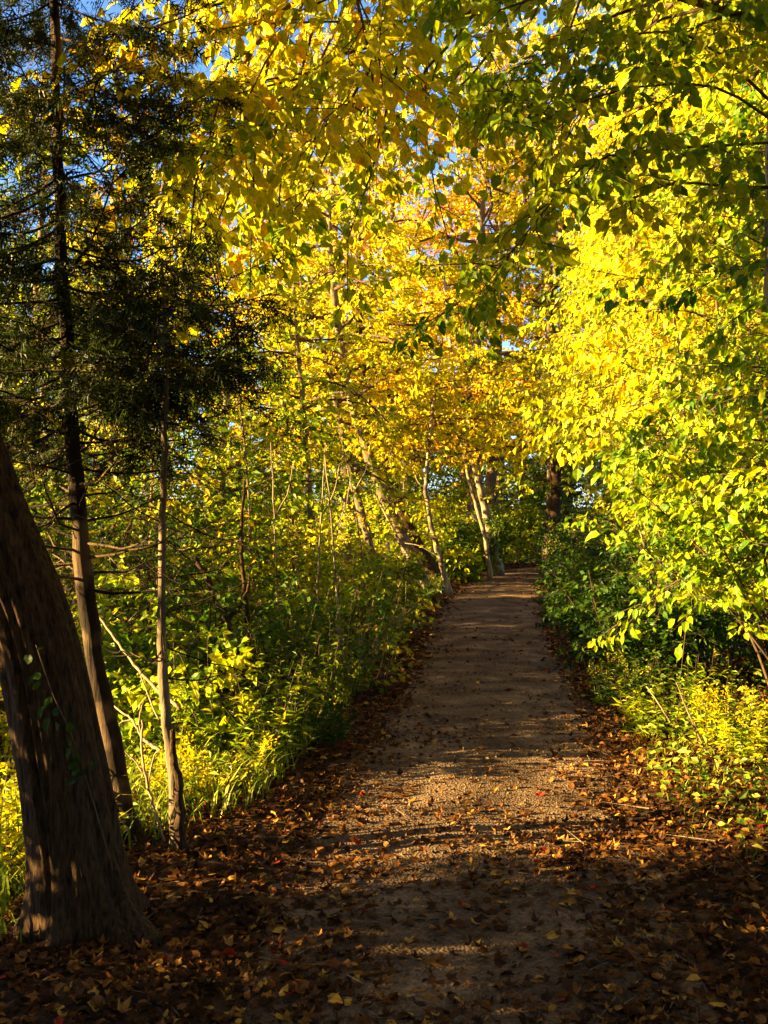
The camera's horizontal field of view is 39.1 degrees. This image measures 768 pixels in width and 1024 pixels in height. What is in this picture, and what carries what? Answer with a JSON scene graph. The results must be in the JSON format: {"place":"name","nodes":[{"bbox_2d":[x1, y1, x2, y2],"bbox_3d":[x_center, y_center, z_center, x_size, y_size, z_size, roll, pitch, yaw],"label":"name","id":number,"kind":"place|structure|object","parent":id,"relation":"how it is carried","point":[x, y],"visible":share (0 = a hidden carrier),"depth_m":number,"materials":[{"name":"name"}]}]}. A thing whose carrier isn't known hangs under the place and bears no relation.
{"place":"outdoors","nodes":[
{"label":"outdoors","id":0,"kind":"place"},
{"bbox_2d":[0,0,742,507],"label":"sky","id":1,"kind":"structure","parent":0,"point":[541,17],"materials":[{"name":"blue"}]},
{"bbox_2d":[0,508,767,1023],"bbox_3d":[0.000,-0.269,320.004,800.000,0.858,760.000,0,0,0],"label":"ground","id":2,"kind":"structure","parent":0,"point":[220,1008],"depth_m":4.58,"materials":[{"name":"brown plant"}]},
{"bbox_2d":[0,758,127,880],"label":"fern clump","id":3,"kind":"object","parent":2,"relation":"on","point":[8,808],"visible":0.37,"depth_m":4.80,"materials":[{"name":"green plant"}]},
{"bbox_2d":[0,433,162,953],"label":"leaning tree","id":4,"kind":"object","parent":2,"relation":"on","point":[78,889],"visible":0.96,"depth_m":3.92,"materials":[{"name":"brown plant"}]},
{"bbox_2d":[24,645,112,869],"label":"climbing vine","id":5,"kind":"object","parent":4,"relation":"attached to","point":[55,712],"visible":1,"depth_m":3.82,"materials":[{"name":"green plant"}]},
{"bbox_2d":[0,527,187,768],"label":"bush","id":6,"kind":"object","parent":2,"relation":"on","point":[120,583],"visible":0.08,"depth_m":7.39,"materials":[{"name":"green plant"}]},
{"bbox_2d":[13,416,187,629],"bbox_3d":[-3.626,0.457,10.743,2.956,2.648,3.245,0,0,-45],"label":"bush","id":7,"kind":"object","parent":2,"relation":"on","point":[52,496],"visible":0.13,"depth_m":10.31,"materials":[{"name":"green plant"}]},
{"bbox_2d":[17,279,187,646],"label":"thicket sapling","id":8,"kind":"object","parent":2,"relation":"on","point":[109,499],"visible":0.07,"depth_m":11.69,"materials":[{"name":"green plant"}]},
{"bbox_2d":[0,66,205,556],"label":"maple tree","id":9,"kind":"object","parent":2,"relation":"on","point":[40,233],"visible":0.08,"depth_m":12.96,"materials":[{"name":"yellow plant"}]},
{"bbox_2d":[0,160,229,567],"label":"forest tree","id":10,"kind":"object","parent":2,"relation":"on","point":[68,510],"visible":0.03,"depth_m":15.37,"materials":[{"name":"green plant"}]},
{"bbox_2d":[0,0,257,853],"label":"cedar tree","id":11,"kind":"object","parent":2,"relation":"on","point":[37,134],"visible":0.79,"depth_m":4.84,"materials":[{"name":"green plant"}]},
{"bbox_2d":[20,434,254,683],"bbox_3d":[-2.356,0.485,9.233,2.382,2.404,2.360,0,0,33],"label":"bush","id":12,"kind":"object","parent":2,"relation":"on","point":[104,562],"visible":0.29,"depth_m":9.08,"materials":[{"name":"green plant"}]},
{"bbox_2d":[9,411,267,618],"bbox_3d":[-3.197,0.069,13.500,3.362,3.558,2.996,0,0,19],"label":"bush","id":13,"kind":"object","parent":2,"relation":"on","point":[39,503],"visible":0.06,"depth_m":13.45,"materials":[{"name":"green plant"}]},
{"bbox_2d":[5,194,275,637],"bbox_3d":[-2.767,-0.825,12.103,3.007,5.272,3.347,0,0,40],"label":"maple tree","id":14,"kind":"object","parent":2,"relation":"on","point":[230,491],"visible":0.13,"depth_m":11.96,"materials":[{"name":"green plant"}]},
{"bbox_2d":[74,567,235,759],"bbox_3d":[-1.693,1.122,7.372,1.845,1.415,1.382,0,0,-42],"label":"bush","id":15,"kind":"object","parent":2,"relation":"on","point":[127,643],"visible":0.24,"depth_m":7.51,"materials":[{"name":"green plant"}]},
{"bbox_2d":[0,201,326,851],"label":"cedar sapling","id":16,"kind":"object","parent":2,"relation":"on","point":[200,314],"visible":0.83,"depth_m":4.76,"materials":[{"name":"green plant"}]},
{"bbox_2d":[44,269,291,666],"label":"thicket sapling","id":17,"kind":"object","parent":2,"relation":"on","point":[205,478],"visible":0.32,"depth_m":10.19,"materials":[{"name":"green plant"}]},
{"bbox_2d":[169,729,192,854],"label":"broken stem","id":18,"kind":"object","parent":2,"relation":"on","point":[179,832],"visible":0.86,"depth_m":4.83,"materials":[{"name":"brown plant"}]},
{"bbox_2d":[53,418,315,663],"bbox_3d":[-2.218,0.386,11.943,2.866,2.858,2.340,0,0,-19],"label":"bush","id":19,"kind":"object","parent":2,"relation":"on","point":[257,527],"visible":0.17,"depth_m":11.85,"materials":[{"name":"green plant"}]},
{"bbox_2d":[106,635,265,769],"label":"bush","id":20,"kind":"object","parent":2,"relation":"on","point":[137,698],"visible":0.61,"depth_m":6.54,"materials":[{"name":"green plant"}]},
{"bbox_2d":[98,546,311,701],"bbox_3d":[-1.512,1.002,8.537,1.549,1.440,1.935,0,0,-17],"label":"bush","id":21,"kind":"object","parent":2,"relation":"on","point":[228,602],"visible":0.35,"depth_m":8.27,"materials":[{"name":"green plant"}]},
{"bbox_2d":[135,731,279,805],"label":"goldenrod clump","id":22,"kind":"object","parent":2,"relation":"on","point":[191,757],"visible":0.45,"depth_m":5.79,"materials":[{"name":"yellow plant"}]},
{"bbox_2d":[194,557,250,664],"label":"dead sapling","id":23,"kind":"object","parent":2,"relation":"on","point":[210,585],"visible":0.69,"depth_m":8.19,"materials":[{"name":"brown wood"}]},
{"bbox_2d":[140,489,330,671],"bbox_3d":[-1.561,0.700,10.660,1.826,1.866,2.189,0,0,-23],"label":"bush","id":24,"kind":"object","parent":2,"relation":"on","point":[255,571],"visible":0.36,"depth_m":10.35,"materials":[{"name":"green plant"}]},
{"bbox_2d":[76,231,398,594],"bbox_3d":[-2.087,-0.840,14.108,3.571,5.523,3.734,0,0,28],"label":"maple tree","id":25,"kind":"object","parent":2,"relation":"on","point":[324,383],"visible":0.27,"depth_m":14.20,"materials":[{"name":"yellow plant"}]},
{"bbox_2d":[137,633,342,774],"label":"goldenrod clump","id":26,"kind":"object","parent":2,"relation":"on","point":[282,721],"visible":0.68,"depth_m":6.52,"materials":[{"name":"green plant"}]},
{"bbox_2d":[170,323,309,591],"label":"thicket sapling","id":27,"kind":"object","parent":2,"relation":"on","point":[274,466],"visible":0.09,"depth_m":15.40,"materials":[{"name":"green plant"}]},
{"bbox_2d":[239,480,251,659],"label":"dead sapling","id":28,"kind":"object","parent":2,"relation":"on","point":[247,608],"visible":0.76,"depth_m":8.29,"materials":[{"name":"wood"}]},
{"bbox_2d":[124,291,396,643],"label":"thicket sapling","id":29,"kind":"object","parent":2,"relation":"on","point":[304,545],"visible":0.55,"depth_m":10.83,"materials":[{"name":"green plant"}]},
{"bbox_2d":[240,515,361,646],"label":"bush","id":30,"kind":"object","parent":2,"relation":"on","point":[341,555],"visible":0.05,"depth_m":13.57,"materials":[{"name":"green plant"}]},
{"bbox_2d":[0,0,608,377],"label":"overhanging tree","id":31,"kind":"object","parent":2,"relation":"on","point":[316,81],"visible":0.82,"depth_m":5.84,"materials":[{"name":"yellow plant"}]},
{"bbox_2d":[199,388,411,645],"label":"thicket sapling","id":32,"kind":"object","parent":2,"relation":"on","point":[320,449],"visible":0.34,"depth_m":12.46,"materials":[{"name":"green plant"}]},
{"bbox_2d":[233,588,384,727],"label":"weed clump","id":33,"kind":"object","parent":2,"relation":"on","point":[307,662],"visible":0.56,"depth_m":7.94,"materials":[{"name":"green plant"}]},
{"bbox_2d":[260,652,361,751],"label":"goldenrod clump","id":34,"kind":"object","parent":2,"relation":"on","point":[321,732],"visible":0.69,"depth_m":6.96,"materials":[{"name":"green plant"}]},
{"bbox_2d":[191,4,433,569],"bbox_3d":[-2.086,-5.500,26.820,6.601,14.312,6.385,0,0,-25],"label":"forest tree","id":35,"kind":"object","parent":2,"relation":"on","point":[329,49],"visible":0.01,"depth_m":26.75,"materials":[{"name":"yellow plant"}]},
{"bbox_2d":[175,216,459,591],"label":"maple tree","id":36,"kind":"object","parent":2,"relation":"on","point":[409,497],"visible":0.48,"depth_m":15.40,"materials":[{"name":"yellow plant"}]},
{"bbox_2d":[241,549,413,666],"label":"bush","id":37,"kind":"object","parent":2,"relation":"on","point":[346,592],"visible":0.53,"depth_m":10.41,"materials":[{"name":"green plant"}]},
{"bbox_2d":[218,566,445,696],"bbox_3d":[-0.406,1.023,8.899,1.886,1.208,1.544,0,0,0],"label":"bush","id":38,"kind":"object","parent":2,"relation":"on","point":[374,629],"visible":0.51,"depth_m":8.79,"materials":[{"name":"green plant"}]},
{"bbox_2d":[269,550,406,684],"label":"dry clump","id":39,"kind":"object","parent":2,"relation":"on","point":[361,644],"visible":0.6,"depth_m":9.95,"materials":[{"name":"green plant"}]},
{"bbox_2d":[201,161,476,589],"bbox_3d":[-0.740,-2.333,19.719,4.925,7.904,5.516,0,0,0],"label":"leaning tree","id":40,"kind":"object","parent":2,"relation":"on","point":[400,375],"visible":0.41,"depth_m":19.04,"materials":[{"name":"yellow plant"}]},
{"bbox_2d":[214,191,480,558],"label":"leaning tree","id":41,"kind":"object","parent":2,"relation":"on","point":[330,375],"visible":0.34,"depth_m":20.04,"materials":[{"name":"yellow plant"}]},
{"bbox_2d":[232,63,462,580],"bbox_3d":[-0.995,-4.207,24.850,5.377,12.052,5.559,0,0,-40],"label":"forest tree","id":42,"kind":"object","parent":2,"relation":"on","point":[330,176],"visible":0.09,"depth_m":24.75,"materials":[{"name":"yellow plant"}]},
{"bbox_2d":[212,183,493,581],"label":"leaning tree","id":43,"kind":"object","parent":2,"relation":"on","point":[432,566],"visible":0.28,"depth_m":21.33,"materials":[{"name":"yellow plant"}]},
{"bbox_2d":[276,451,441,580],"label":"bush","id":44,"kind":"object","parent":2,"relation":"on","point":[337,505],"visible":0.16,"depth_m":25.76,"materials":[{"name":"green plant"}]},
{"bbox_2d":[267,0,454,568],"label":"tall tree","id":45,"kind":"object","parent":2,"relation":"on","point":[409,199],"visible":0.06,"depth_m":28.88,"materials":[{"name":"yellow plant"}]},
{"bbox_2d":[278,415,450,550],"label":"shade bush","id":46,"kind":"object","parent":2,"relation":"on","point":[340,494],"visible":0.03,"depth_m":34.81,"materials":[{"name":"green plant"}]},
{"bbox_2d":[314,536,427,639],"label":"bush","id":47,"kind":"object","parent":2,"relation":"on","point":[367,566],"visible":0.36,"depth_m":12.12,"materials":[{"name":"green plant"}]},
{"bbox_2d":[335,554,429,600],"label":"bush","id":48,"kind":"object","parent":2,"relation":"on","point":[409,569],"visible":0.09,"depth_m":17.23,"materials":[{"name":"green plant"}]},
{"bbox_2d":[0,558,767,947],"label":"ground cover","id":49,"kind":"object","parent":2,"relation":"on","point":[162,798],"visible":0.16,"depth_m":5.95,"materials":[{"name":"green plant"}]},
{"bbox_2d":[5,631,767,1023],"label":"fallen twigs","id":50,"kind":"object","parent":2,"relation":"on","point":[465,849],"visible":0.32,"depth_m":4.63,"materials":[{"name":"brown wood"}]},
{"bbox_2d":[316,466,459,587],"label":"forked sapling","id":51,"kind":"object","parent":2,"relation":"on","point":[383,510],"visible":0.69,"depth_m":18.88,"materials":[{"name":"yellow plant"}]},
{"bbox_2d":[333,549,445,651],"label":"weed clump","id":52,"kind":"object","parent":2,"relation":"on","point":[404,629],"visible":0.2,"depth_m":11.95,"materials":[{"name":"green plant"}]},
{"bbox_2d":[332,486,457,571],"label":"bush","id":53,"kind":"object","parent":2,"relation":"on","point":[421,524],"visible":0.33,"depth_m":22.33,"materials":[{"name":"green plant"}]},
{"bbox_2d":[281,57,515,555],"bbox_3d":[0.408,-5.688,30.923,6.721,15.065,6.948,0,0,0],"label":"forest tree","id":54,"kind":"object","parent":2,"relation":"on","point":[392,216],"visible":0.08,"depth_m":30.27,"materials":[{"name":"yellow plant"}]},
{"bbox_2d":[371,472,494,563],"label":"bush","id":55,"kind":"object","parent":2,"relation":"on","point":[452,502],"visible":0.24,"depth_m":27.00,"materials":[{"name":"green plant"}]},
{"bbox_2d":[363,326,520,594],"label":"crooked sapling","id":56,"kind":"object","parent":2,"relation":"on","point":[444,576],"visible":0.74,"depth_m":19.23,"materials":[{"name":"yellow plant"}]},
{"bbox_2d":[366,105,547,548],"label":"forest tree","id":57,"kind":"object","parent":2,"relation":"on","point":[452,231],"visible":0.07,"depth_m":35.77,"materials":[{"name":"yellow plant"}]},
{"bbox_2d":[430,542,485,582],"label":"bush","id":58,"kind":"object","parent":2,"relation":"on","point":[469,562],"visible":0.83,"depth_m":22.38,"materials":[{"name":"green plant"}]},
{"bbox_2d":[363,262,556,575],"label":"young tree","id":59,"kind":"object","parent":2,"relation":"on","point":[485,508],"visible":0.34,"depth_m":24.42,"materials":[{"name":"yellow plant"}]},
{"bbox_2d":[392,430,540,555],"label":"shade bush","id":60,"kind":"object","parent":2,"relation":"on","point":[455,474],"visible":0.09,"depth_m":37.43,"materials":[{"name":"green plant"}]},
{"bbox_2d":[402,346,532,579],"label":"young tree","id":61,"kind":"object","parent":2,"relation":"on","point":[495,464],"visible":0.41,"depth_m":22.77,"materials":[{"name":"yellow plant"}]},
{"bbox_2d":[431,512,508,575],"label":"bush","id":62,"kind":"object","parent":2,"relation":"on","point":[462,535],"visible":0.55,"depth_m":24.04,"materials":[{"name":"green plant"}]},
{"bbox_2d":[386,97,576,519],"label":"forest tree","id":63,"kind":"object","parent":2,"relation":"on","point":[490,478],"visible":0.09,"depth_m":33.38,"materials":[{"name":"yellow plant"}]},
{"bbox_2d":[442,502,526,560],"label":"bush","id":64,"kind":"object","parent":2,"relation":"on","point":[511,529],"visible":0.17,"depth_m":27.39,"materials":[{"name":"green plant"}]},
{"bbox_2d":[380,1,591,540],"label":"forest tree","id":65,"kind":"object","parent":2,"relation":"on","point":[481,214],"visible":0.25,"depth_m":29.02,"materials":[{"name":"yellow plant"}]},
{"bbox_2d":[434,471,543,561],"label":"bush","id":66,"kind":"object","parent":2,"relation":"on","point":[492,516],"visible":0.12,"depth_m":32.58,"materials":[{"name":"green plant"}]},
{"bbox_2d":[409,64,583,510],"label":"forest tree","id":67,"kind":"object","parent":2,"relation":"on","point":[501,480],"visible":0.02,"depth_m":34.37,"materials":[{"name":"yellow plant"}]},
{"bbox_2d":[463,496,548,562],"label":"bush","id":68,"kind":"object","parent":2,"relation":"on","point":[528,534],"visible":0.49,"depth_m":29.79,"materials":[{"name":"green plant"}]},
{"bbox_2d":[434,20,615,560],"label":"forest tree","id":69,"kind":"object","parent":2,"relation":"on","point":[516,211],"visible":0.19,"depth_m":29.07,"materials":[{"name":"yellow plant"}]},
{"bbox_2d":[450,437,599,555],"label":"shade bush","id":70,"kind":"object","parent":2,"relation":"on","point":[539,472],"visible":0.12,"depth_m":37.09,"materials":[{"name":"green plant"}]},
{"bbox_2d":[494,479,589,562],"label":"bush","id":71,"kind":"object","parent":2,"relation":"on","point":[540,546],"visible":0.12,"depth_m":31.62,"materials":[{"name":"green plant"}]},
{"bbox_2d":[484,224,617,562],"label":"dark tree","id":72,"kind":"object","parent":2,"relation":"on","point":[555,504],"visible":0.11,"depth_m":28.87,"materials":[{"name":"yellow plant"}]},
{"bbox_2d":[491,363,635,561],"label":"dark tree","id":73,"kind":"object","parent":2,"relation":"on","point":[546,488],"visible":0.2,"depth_m":29.68,"materials":[{"name":"green plant"}]},
{"bbox_2d":[531,527,617,593],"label":"bush","id":74,"kind":"object","parent":2,"relation":"on","point":[560,540],"visible":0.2,"depth_m":17.95,"materials":[{"name":"green plant"}]},
{"bbox_2d":[534,513,616,572],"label":"bush","id":75,"kind":"object","parent":2,"relation":"on","point":[573,530],"visible":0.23,"depth_m":21.55,"materials":[{"name":"green plant"}]},
{"bbox_2d":[389,0,767,360],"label":"overhanging tree","id":76,"kind":"object","parent":2,"relation":"on","point":[578,192],"visible":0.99,"depth_m":5.09,"materials":[{"name":"green plant"}]},
{"bbox_2d":[524,534,642,607],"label":"bush","id":77,"kind":"object","parent":2,"relation":"on","point":[550,578],"visible":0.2,"depth_m":15.36,"materials":[{"name":"green plant"}]},
{"bbox_2d":[481,7,693,551],"bbox_3d":[7.123,-6.944,33.746,7.991,17.325,7.729,0,0,33],"label":"forest tree","id":78,"kind":"object","parent":2,"relation":"on","point":[591,118],"visible":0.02,"depth_m":33.15,"materials":[{"name":"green plant"}]},
{"bbox_2d":[446,163,759,569],"bbox_3d":[3.474,-1.474,13.960,5.342,5.957,3.585,0,0,0],"label":"leafy sapling","id":79,"kind":"object","parent":2,"relation":"on","point":[571,339],"visible":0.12,"depth_m":13.93,"materials":[{"name":"yellow plant"}]},
{"bbox_2d":[521,229,691,568],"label":"leafy sapling","id":80,"kind":"object","parent":2,"relation":"on","point":[551,348],"visible":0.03,"depth_m":22.68,"materials":[{"name":"yellow plant"}]},
{"bbox_2d":[556,534,674,618],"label":"bush","id":81,"kind":"object","parent":2,"relation":"on","point":[595,555],"visible":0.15,"depth_m":13.29,"materials":[{"name":"green plant"}]},
{"bbox_2d":[518,232,713,549],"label":"leafy sapling","id":82,"kind":"object","parent":2,"relation":"on","point":[542,367],"visible":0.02,"depth_m":19.17,"materials":[{"name":"yellow plant"}]},
{"bbox_2d":[534,547,709,663],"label":"bush","id":83,"kind":"object","parent":2,"relation":"on","point":[559,599],"visible":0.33,"depth_m":10.99,"materials":[{"name":"green plant"}]},
{"bbox_2d":[586,647,661,710],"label":"goldenrod clump","id":84,"kind":"object","parent":2,"relation":"on","point":[615,694],"visible":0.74,"depth_m":8.39,"materials":[{"name":"green plant"}]},
{"bbox_2d":[487,97,767,587],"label":"leafy sapling","id":85,"kind":"object","parent":2,"relation":"on","point":[604,382],"visible":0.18,"depth_m":11.99,"materials":[{"name":"yellow plant"}]},
{"bbox_2d":[519,189,739,559],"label":"leafy sapling","id":86,"kind":"object","parent":2,"relation":"on","point":[546,382],"visible":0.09,"depth_m":16.39,"materials":[{"name":"yellow plant"}]},
{"bbox_2d":[507,52,767,661],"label":"leafy sapling","id":87,"kind":"object","parent":2,"relation":"on","point":[611,262],"visible":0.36,"depth_m":10.03,"materials":[{"name":"yellow plant"}]},
{"bbox_2d":[515,0,759,348],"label":"canopy tree","id":88,"kind":"object","parent":2,"relation":"on","point":[579,125],"depth_m":15.05,"materials":[{"name":"yellow plant"}]},
{"bbox_2d":[543,570,751,699],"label":"bush","id":89,"kind":"object","parent":2,"relation":"on","point":[665,649],"visible":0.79,"depth_m":8.95,"materials":[{"name":"green plant"}]},
{"bbox_2d":[527,0,767,320],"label":"canopy tree","id":90,"kind":"object","parent":2,"relation":"on","point":[606,121],"visible":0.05,"depth_m":11.51,"materials":[{"name":"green plant"}]},
{"bbox_2d":[551,0,767,238],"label":"canopy tree","id":91,"kind":"object","parent":2,"relation":"on","point":[709,101],"visible":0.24,"depth_m":8.42,"materials":[{"name":"yellow plant"}]},
{"bbox_2d":[552,84,767,534],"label":"leafy sapling","id":92,"kind":"object","parent":2,"relation":"on","point":[642,433],"visible":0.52,"depth_m":8.20,"materials":[{"name":"green plant"}]},
{"bbox_2d":[561,415,758,552],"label":"tall bush","id":93,"kind":"object","parent":2,"relation":"on","point":[594,489],"visible":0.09,"depth_m":17.75,"materials":[{"name":"green plant"}]},
{"bbox_2d":[555,49,767,680],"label":"leafy sapling","id":94,"kind":"object","parent":2,"relation":"on","point":[740,277],"visible":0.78,"depth_m":7.18,"materials":[{"name":"green plant"}]},
{"bbox_2d":[555,17,767,582],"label":"leafy sapling","id":95,"kind":"object","parent":2,"relation":"on","point":[612,316],"visible":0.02,"depth_m":14.74,"materials":[{"name":"yellow plant"}]},
{"bbox_2d":[564,408,767,684],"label":"tall bush","id":96,"kind":"object","parent":2,"relation":"on","point":[753,598],"visible":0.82,"depth_m":7.58,"materials":[{"name":"green plant"}]},
{"bbox_2d":[564,350,767,667],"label":"tall bush","id":97,"kind":"object","parent":2,"relation":"on","point":[666,537],"visible":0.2,"depth_m":9.00,"materials":[{"name":"green plant"}]},
{"bbox_2d":[608,648,743,740],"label":"goldenrod clump","id":98,"kind":"object","parent":2,"relation":"on","point":[633,711],"visible":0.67,"depth_m":7.38,"materials":[{"name":"green plant"}]},
{"bbox_2d":[593,486,767,678],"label":"bush","id":99,"kind":"object","parent":2,"relation":"on","point":[636,576],"visible":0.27,"depth_m":9.85,"materials":[{"name":"green plant"}]},
{"bbox_2d":[597,363,767,645],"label":"tall bush","id":100,"kind":"object","parent":2,"relation":"on","point":[657,483],"visible":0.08,"depth_m":10.78,"materials":[{"name":"green plant"}]},
{"bbox_2d":[618,49,767,505],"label":"leafy sapling","id":101,"kind":"object","parent":2,"relation":"on","point":[722,383],"visible":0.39,"depth_m":7.83,"materials":[{"name":"yellow plant"}]},
{"bbox_2d":[625,34,766,356],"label":"leafy sapling","id":102,"kind":"object","parent":2,"relation":"on","point":[656,323],"visible":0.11,"depth_m":10.02,"materials":[{"name":"yellow plant"}]},
{"bbox_2d":[680,682,767,762],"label":"goldenrod clump","id":103,"kind":"object","parent":2,"relation":"on","point":[722,722],"visible":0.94,"depth_m":6.78,"materials":[{"name":"yellow plant"}]},
{"bbox_2d":[219,559,743,1023],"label":"path","id":104,"kind":"structure","parent":0,"point":[480,605],"depth_m":5.00,"materials":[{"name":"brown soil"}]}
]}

